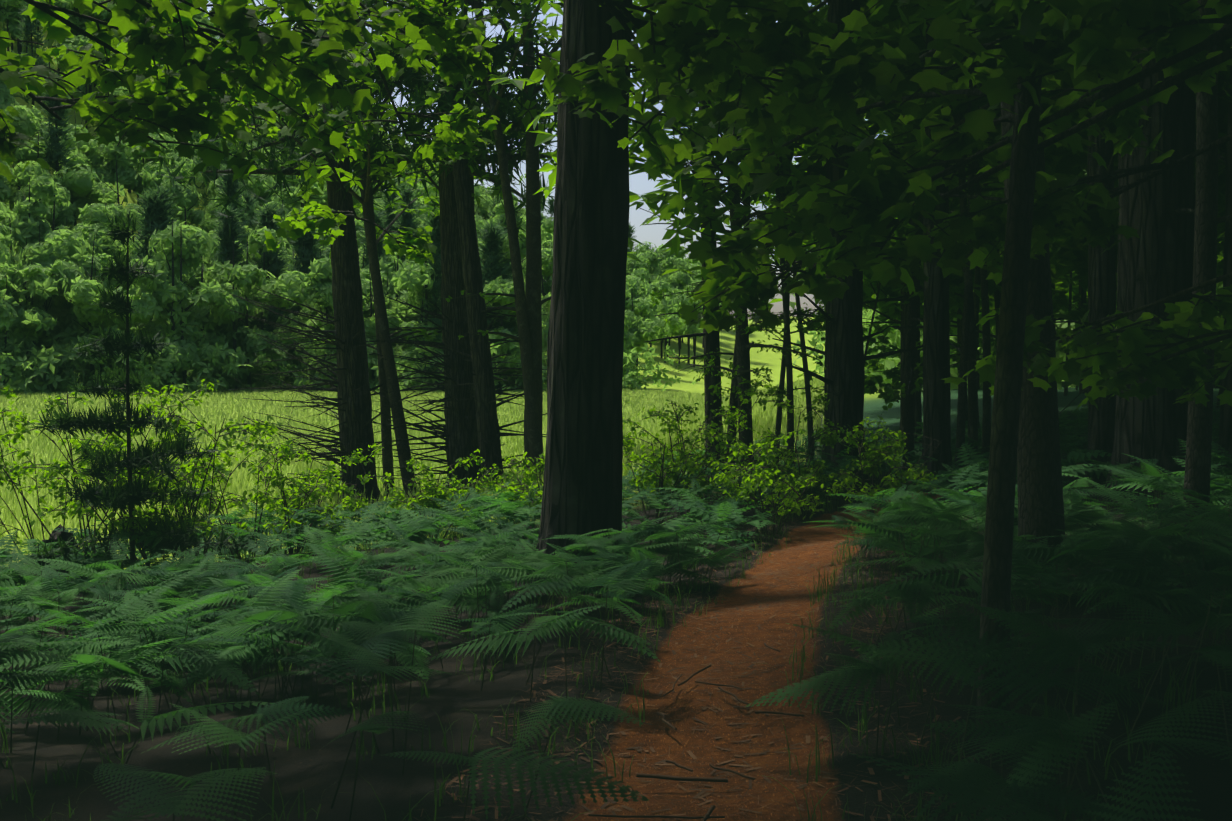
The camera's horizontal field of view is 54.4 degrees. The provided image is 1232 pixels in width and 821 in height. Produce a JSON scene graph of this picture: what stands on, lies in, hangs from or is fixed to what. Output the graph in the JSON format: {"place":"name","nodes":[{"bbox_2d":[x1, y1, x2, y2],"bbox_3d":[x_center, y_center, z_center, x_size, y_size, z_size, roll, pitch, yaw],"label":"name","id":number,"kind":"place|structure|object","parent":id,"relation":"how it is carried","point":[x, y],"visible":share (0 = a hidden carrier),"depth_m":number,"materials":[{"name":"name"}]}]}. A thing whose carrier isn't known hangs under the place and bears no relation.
{"place":"outdoors","nodes":[
{"label":"outdoors","id":0,"kind":"place"},
{"bbox_2d":[0,377,823,592],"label":"meadow grass","id":1,"kind":"structure","parent":0,"point":[217,407],"depth_m":68.33,"materials":[{"name":"green plant"}]},
{"bbox_2d":[200,0,885,318],"label":"sky","id":2,"kind":"structure","parent":0,"point":[639,183],"materials":[{"name":"white"}]},
{"bbox_2d":[0,21,1231,820],"bbox_3d":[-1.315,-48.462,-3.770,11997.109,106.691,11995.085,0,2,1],"label":"terrain","id":3,"kind":"structure","parent":0,"point":[312,773],"depth_m":5.66,"materials":[{"name":"green plant"}]},
{"bbox_2d":[21,524,86,592],"bbox_3d":[-6.173,1.701,13.310,0.977,0.821,0.998,1,2,27],"label":"rotten stump","id":4,"kind":"object","parent":3,"relation":"on","point":[65,536],"visible":0.04,"depth_m":13.18,"materials":[{"name":"brown wood"}]},
{"bbox_2d":[0,388,174,586],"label":"shrub","id":5,"kind":"object","parent":3,"relation":"on","point":[74,505],"visible":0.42,"depth_m":11.89,"materials":[{"name":"green plant"}]},
{"bbox_2d":[0,374,185,557],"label":"shrub","id":6,"kind":"object","parent":3,"relation":"on","point":[16,469],"visible":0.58,"depth_m":13.51,"materials":[{"name":"green plant"}]},
{"bbox_2d":[28,206,252,589],"bbox_3d":[-4.145,0.046,10.707,1.807,3.732,2.149,0,2,1],"label":"young conifer tree","id":7,"kind":"object","parent":3,"relation":"on","point":[126,345],"visible":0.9,"depth_m":10.49,"materials":[{"name":"green plant"}]},
{"bbox_2d":[3,411,282,585],"bbox_3d":[-4.252,0.837,11.132,2.614,1.694,1.400,1,2,17],"label":"shrub","id":8,"kind":"object","parent":3,"relation":"on","point":[141,517],"visible":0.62,"depth_m":11.04,"materials":[{"name":"green plant"}]},
{"bbox_2d":[89,379,300,568],"bbox_3d":[-4.710,0.694,12.541,2.274,2.044,1.688,1,2,31],"label":"shrub","id":9,"kind":"object","parent":3,"relation":"on","point":[267,449],"visible":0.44,"depth_m":12.58,"materials":[{"name":"green plant"}]},
{"bbox_2d":[0,0,501,182],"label":"maple tree","id":10,"kind":"object","parent":3,"relation":"on","point":[312,58],"visible":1,"depth_m":5.37,"materials":[{"name":"green plant"}]},
{"bbox_2d":[168,425,346,560],"bbox_3d":[-4.034,0.914,13.529,2.041,1.587,1.413,-1,2,-19],"label":"shrub","id":11,"kind":"object","parent":3,"relation":"on","point":[285,448],"visible":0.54,"depth_m":13.52,"materials":[{"name":"green plant"}]},
{"bbox_2d":[223,424,355,553],"bbox_3d":[-3.947,0.930,14.489,1.462,1.635,1.987,0,2,1],"label":"shrub","id":12,"kind":"object","parent":3,"relation":"on","point":[284,497],"visible":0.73,"depth_m":14.39,"materials":[{"name":"green plant"}]},
{"bbox_2d":[144,0,490,504],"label":"pine tree","id":13,"kind":"object","parent":3,"relation":"on","point":[352,370],"visible":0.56,"depth_m":41.69,"materials":[{"name":"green plant"}]},
{"bbox_2d":[278,442,383,547],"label":"shrub","id":14,"kind":"object","parent":3,"relation":"on","point":[348,461],"visible":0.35,"depth_m":16.29,"materials":[{"name":"green plant"}]},
{"bbox_2d":[180,0,554,502],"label":"tree sapling","id":15,"kind":"object","parent":3,"relation":"on","point":[378,294],"visible":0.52,"depth_m":41.23,"materials":[{"name":"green plant"}]},
{"bbox_2d":[250,4,525,496],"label":"tree sapling","id":16,"kind":"object","parent":3,"relation":"on","point":[386,435],"visible":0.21,"depth_m":44.63,"materials":[{"name":"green plant"}]},
{"bbox_2d":[355,449,505,541],"bbox_3d":[-2.277,1.086,15.360,1.441,1.245,1.950,0,2,13],"label":"shrub","id":17,"kind":"object","parent":3,"relation":"on","point":[430,490],"visible":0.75,"depth_m":15.26,"materials":[{"name":"green plant"}]},
{"bbox_2d":[321,0,557,495],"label":"pine tree","id":18,"kind":"object","parent":3,"relation":"on","point":[459,433],"visible":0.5,"depth_m":40.99,"materials":[{"name":"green plant"}]},
{"bbox_2d":[262,0,632,491],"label":"pine tree","id":19,"kind":"object","parent":3,"relation":"on","point":[489,428],"visible":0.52,"depth_m":37.68,"materials":[{"name":"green plant"}]},
{"bbox_2d":[297,1,641,358],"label":"tree sapling","id":20,"kind":"object","parent":3,"relation":"on","point":[527,117],"visible":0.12,"depth_m":40.51,"materials":[{"name":"green plant"}]},
{"bbox_2d":[311,0,648,477],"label":"maple tree","id":21,"kind":"object","parent":3,"relation":"on","point":[534,302],"visible":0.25,"depth_m":37.07,"materials":[{"name":"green plant"}]},
{"bbox_2d":[359,0,657,478],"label":"tree sapling","id":22,"kind":"object","parent":3,"relation":"on","point":[533,422],"visible":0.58,"depth_m":36.62,"materials":[{"name":"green plant"}]},
{"bbox_2d":[492,452,544,510],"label":"shrub","id":23,"kind":"object","parent":3,"relation":"on","point":[513,486],"visible":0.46,"depth_m":14.91,"materials":[{"name":"green plant"}]},
{"bbox_2d":[512,0,632,592],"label":"pine tree","id":24,"kind":"object","parent":3,"relation":"on","point":[582,482],"visible":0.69,"depth_m":10.57,"materials":[{"name":"brown plant"}]},
{"bbox_2d":[245,0,908,264],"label":"maple tree","id":25,"kind":"object","parent":3,"relation":"on","point":[720,69],"visible":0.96,"depth_m":4.65,"materials":[{"name":"green plant"}]},
{"bbox_2d":[0,0,1222,394],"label":"background trees","id":26,"kind":"object","parent":3,"relation":"on","point":[50,278],"visible":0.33,"depth_m":154.22,"materials":[{"name":"green plant"}]},
{"bbox_2d":[0,399,1231,820],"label":"ferns","id":27,"kind":"object","parent":3,"relation":"on","point":[1132,561],"visible":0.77,"depth_m":6.32,"materials":[{"name":"green plant"}]},
{"bbox_2d":[0,458,1231,820],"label":"grass","id":28,"kind":"structure","parent":3,"relation":"on","point":[804,656],"depth_m":5.66,"materials":[{"name":"green plant"}]},
{"bbox_2d":[644,25,724,480],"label":"pine tree","id":29,"kind":"object","parent":3,"relation":"on","point":[711,340],"visible":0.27,"depth_m":23.34,"materials":[{"name":"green plant"}]},
{"bbox_2d":[622,409,761,525],"bbox_3d":[0.887,0.739,15.669,2.140,1.533,1.578,0,2,1],"label":"shrub","id":30,"kind":"object","parent":3,"relation":"on","point":[655,475],"visible":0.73,"depth_m":15.50,"materials":[{"name":"green plant"}]},
{"bbox_2d":[624,375,797,515],"bbox_3d":[1.119,0.470,16.120,2.217,1.899,1.691,-1,2,-20],"label":"shrub","id":31,"kind":"object","parent":3,"relation":"on","point":[678,418],"visible":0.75,"depth_m":15.97,"materials":[{"name":"green plant"}]},
{"bbox_2d":[413,509,1012,820],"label":"trail needle litter","id":32,"kind":"object","parent":3,"relation":"on","point":[691,779],"visible":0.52,"depth_m":5.59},
{"bbox_2d":[471,3,966,478],"bbox_3d":[2.006,-3.230,20.985,8.056,9.820,7.134,1,2,16],"label":"tree sapling","id":33,"kind":"object","parent":3,"relation":"on","point":[821,31],"visible":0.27,"depth_m":21.11,"materials":[{"name":"green plant"}]},
{"bbox_2d":[638,43,827,486],"bbox_3d":[2.263,-5.533,19.812,12.244,14.441,8.887,-1,2,-26],"label":"pine tree","id":34,"kind":"object","parent":3,"relation":"on","point":[744,345],"visible":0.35,"depth_m":20.92,"materials":[{"name":"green plant"}]},
{"bbox_2d":[526,0,992,483],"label":"tree sapling","id":35,"kind":"object","parent":3,"relation":"on","point":[537,75],"visible":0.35,"depth_m":20.49,"materials":[{"name":"green plant"}]},
{"bbox_2d":[707,429,829,535],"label":"shrub","id":36,"kind":"object","parent":3,"relation":"on","point":[754,479],"visible":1,"depth_m":13.74,"materials":[{"name":"green plant"}]},
{"bbox_2d":[699,390,854,513],"bbox_3d":[2.361,0.572,16.244,2.156,1.673,1.613,-1,2,-25],"label":"shrub","id":37,"kind":"object","parent":3,"relation":"on","point":[769,437],"visible":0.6,"depth_m":16.30,"materials":[{"name":"green plant"}]},
{"bbox_2d":[629,36,958,482],"bbox_3d":[2.583,-2.467,21.480,6.691,8.026,5.964,-1,2,-29],"label":"tree sapling","id":38,"kind":"object","parent":3,"relation":"on","point":[693,222],"visible":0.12,"depth_m":21.08,"materials":[{"name":"green plant"}]},
{"bbox_2d":[753,124,900,357],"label":"maple tree","id":39,"kind":"object","parent":3,"relation":"on","point":[824,163],"depth_m":46.16,"materials":[{"name":"green plant"}]},
{"bbox_2d":[657,32,1003,472],"bbox_3d":[3.636,-2.418,21.021,6.917,7.694,6.400,-1,2,-22],"label":"tree sapling","id":40,"kind":"object","parent":3,"relation":"on","point":[917,41],"visible":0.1,"depth_m":20.45,"materials":[{"name":"green plant"}]},
{"bbox_2d":[750,0,922,486],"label":"pine tree","id":41,"kind":"object","parent":3,"relation":"on","point":[843,379],"visible":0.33,"depth_m":19.67,"materials":[{"name":"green plant"}]},
{"bbox_2d":[750,161,951,393],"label":"maple tree","id":42,"kind":"object","parent":3,"relation":"on","point":[873,364],"depth_m":35.47,"materials":[{"name":"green plant"}]},
{"bbox_2d":[815,1,907,433],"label":"pine tree","id":43,"kind":"object","parent":3,"relation":"on","point":[904,316],"visible":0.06,"depth_m":28.94,"materials":[{"name":"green plant"}]},
{"bbox_2d":[669,4,1076,474],"bbox_3d":[4.872,-4.559,20.957,10.930,11.837,7.528,1,2,32],"label":"tree sapling","id":44,"kind":"object","parent":3,"relation":"on","point":[907,389],"visible":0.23,"depth_m":20.31,"materials":[{"name":"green plant"}]},
{"bbox_2d":[820,414,942,520],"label":"shrub","id":45,"kind":"object","parent":3,"relation":"on","point":[871,455],"visible":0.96,"depth_m":14.32,"materials":[{"name":"green plant"}]},
{"bbox_2d":[862,148,900,365],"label":"pine tree","id":46,"kind":"object","parent":3,"relation":"on","point":[896,321],"depth_m":31.19,"materials":[{"name":"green plant"}]},
{"bbox_2d":[659,0,1106,746],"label":"maple tree","id":47,"kind":"object","parent":3,"relation":"on","point":[1019,172],"visible":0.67,"depth_m":4.62,"materials":[{"name":"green plant"}]},
{"bbox_2d":[768,180,1004,402],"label":"maple tree","id":48,"kind":"object","parent":3,"relation":"on","point":[870,387],"depth_m":29.21,"materials":[{"name":"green plant"}]},
{"bbox_2d":[885,146,922,442],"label":"pine tree","id":49,"kind":"object","parent":3,"relation":"on","point":[917,409],"depth_m":27.23,"materials":[{"name":"brown plant"}]},
{"bbox_2d":[606,0,1231,413],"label":"maple tree","id":50,"kind":"object","parent":3,"relation":"on","point":[1080,50],"visible":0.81,"depth_m":4.84,"materials":[{"name":"green plant"}]},
{"bbox_2d":[784,0,1074,470],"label":"tree sapling","id":51,"kind":"object","parent":3,"relation":"on","point":[1061,167],"visible":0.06,"depth_m":19.40,"materials":[{"name":"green plant"}]},
{"bbox_2d":[864,233,1003,366],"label":"maple tree","id":52,"kind":"object","parent":3,"relation":"on","point":[956,279],"depth_m":33.40,"materials":[{"name":"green plant"}]},
{"bbox_2d":[807,0,1068,603],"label":"maple tree","id":53,"kind":"object","parent":3,"relation":"on","point":[1039,480],"visible":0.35,"depth_m":7.71,"materials":[{"name":"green plant"}]},
{"bbox_2d":[815,0,1069,313],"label":"maple tree","id":54,"kind":"object","parent":3,"relation":"on","point":[1063,302],"visible":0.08,"depth_m":24.72,"materials":[{"name":"green plant"}]},
{"bbox_2d":[888,4,1003,493],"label":"pine tree","id":55,"kind":"object","parent":3,"relation":"on","point":[936,388],"visible":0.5,"depth_m":18.34,"materials":[{"name":"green plant"}]},
{"bbox_2d":[804,0,1118,470],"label":"tree sapling","id":56,"kind":"object","parent":3,"relation":"on","point":[930,11],"visible":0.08,"depth_m":20.02,"materials":[{"name":"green plant"}]},
{"bbox_2d":[923,244,1004,347],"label":"maple tree","id":57,"kind":"object","parent":3,"relation":"on","point":[992,341],"depth_m":39.02,"materials":[{"name":"green plant"}]},
{"bbox_2d":[864,108,1075,395],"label":"maple tree","id":58,"kind":"object","parent":3,"relation":"on","point":[1069,323],"depth_m":42.83,"materials":[{"name":"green plant"}]},
{"bbox_2d":[869,126,1073,311],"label":"maple tree","id":59,"kind":"object","parent":3,"relation":"on","point":[1056,241],"depth_m":45.16,"materials":[{"name":"green plant"}]},
{"bbox_2d":[950,171,1001,420],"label":"pine tree","id":60,"kind":"object","parent":3,"relation":"on","point":[959,323],"depth_m":35.20,"materials":[{"name":"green plant"}]},
{"bbox_2d":[876,27,1080,427],"bbox_3d":[9.053,-5.106,30.437,8.938,11.700,8.629,2,3,41],"label":"maple tree","id":61,"kind":"object","parent":3,"relation":"on","point":[976,298],"depth_m":30.20,"materials":[{"name":"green plant"}]},
{"bbox_2d":[852,0,1115,365],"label":"tree sapling","id":62,"kind":"object","parent":3,"relation":"on","point":[923,26],"visible":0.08,"depth_m":18.14,"materials":[{"name":"green plant"}]},
{"bbox_2d":[784,0,1227,475],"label":"tree sapling","id":63,"kind":"object","parent":3,"relation":"on","point":[972,393],"visible":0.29,"depth_m":19.51,"materials":[{"name":"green plant"}]},
{"bbox_2d":[988,182,1056,339],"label":"pine tree","id":64,"kind":"object","parent":3,"relation":"on","point":[997,295],"depth_m":32.75,"materials":[{"name":"brown plant"}]},
{"bbox_2d":[979,238,1087,356],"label":"maple tree","id":65,"kind":"object","parent":3,"relation":"on","point":[1075,289],"depth_m":48.48,"materials":[{"name":"green plant"}]},
{"bbox_2d":[921,73,1172,492],"bbox_3d":[6.086,-9.818,14.672,12.266,22.254,11.995,0,2,1],"label":"pine tree","id":66,"kind":"object","parent":3,"relation":"on","point":[1102,270],"visible":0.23,"depth_m":15.40,"materials":[{"name":"brown plant"}]},
{"bbox_2d":[887,1,1230,368],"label":"maple tree","id":67,"kind":"object","parent":3,"relation":"on","point":[1052,154],"depth_m":18.57,"materials":[{"name":"green plant"}]},
{"bbox_2d":[1051,283,1087,355],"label":"pine tree","id":68,"kind":"object","parent":3,"relation":"on","point":[1053,287],"depth_m":48.70,"materials":[{"name":"brown plant"}]},
{"bbox_2d":[1079,166,1087,393],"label":"pine tree","id":69,"kind":"object","parent":3,"relation":"on","point":[1083,299],"depth_m":46.58,"materials":[{"name":"brown plant"}]},
{"bbox_2d":[1055,262,1116,389],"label":"maple tree","id":70,"kind":"object","parent":3,"relation":"on","point":[1067,295],"depth_m":51.02,"materials":[{"name":"green plant"}]},
{"bbox_2d":[967,80,1228,244],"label":"maple tree","id":71,"kind":"object","parent":3,"relation":"on","point":[1075,159],"depth_m":21.40,"materials":[{"name":"green plant"}]},
{"bbox_2d":[1049,197,1223,352],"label":"maple tree","id":72,"kind":"object","parent":3,"relation":"on","point":[1065,251],"depth_m":32.93,"materials":[{"name":"green plant"}]},
{"bbox_2d":[1101,46,1228,504],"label":"pine tree","id":73,"kind":"object","parent":3,"relation":"on","point":[1155,261],"visible":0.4,"depth_m":13.28,"materials":[{"name":"brown plant"}]},
{"bbox_2d":[1116,172,1225,407],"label":"maple tree","id":74,"kind":"object","parent":3,"relation":"on","point":[1220,230],"depth_m":28.08,"materials":[{"name":"green plant"}]},
{"bbox_2d":[1179,0,1231,553],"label":"tree sapling","id":75,"kind":"object","parent":3,"relation":"on","point":[1208,220],"visible":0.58,"depth_m":9.04,"materials":[{"name":"brown plant"}]},
{"bbox_2d":[1193,51,1229,336],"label":"maple tree","id":76,"kind":"object","parent":3,"relation":"on","point":[1221,181],"depth_m":19.84,"materials":[{"name":"green plant"}]},
{"bbox_2d":[1194,14,1231,499],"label":"pine tree","id":77,"kind":"object","parent":3,"relation":"on","point":[1225,433],"visible":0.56,"depth_m":13.20,"materials":[{"name":"brown plant"}]},
{"bbox_2d":[1215,226,1224,349],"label":"maple tree","id":78,"kind":"object","parent":3,"relation":"on","point":[1221,256],"depth_m":48.34,"materials":[{"name":"green plant"}]},
{"bbox_2d":[1217,192,1224,251],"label":"maple tree","id":79,"kind":"object","parent":3,"relation":"on","point":[1222,237],"depth_m":30.98,"materials":[{"name":"green plant"}]},
{"bbox_2d":[1214,43,1229,354],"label":"maple tree","id":80,"kind":"object","parent":3,"relation":"on","point":[1219,48],"depth_m":18.59,"materials":[{"name":"green plant"}]}
]}

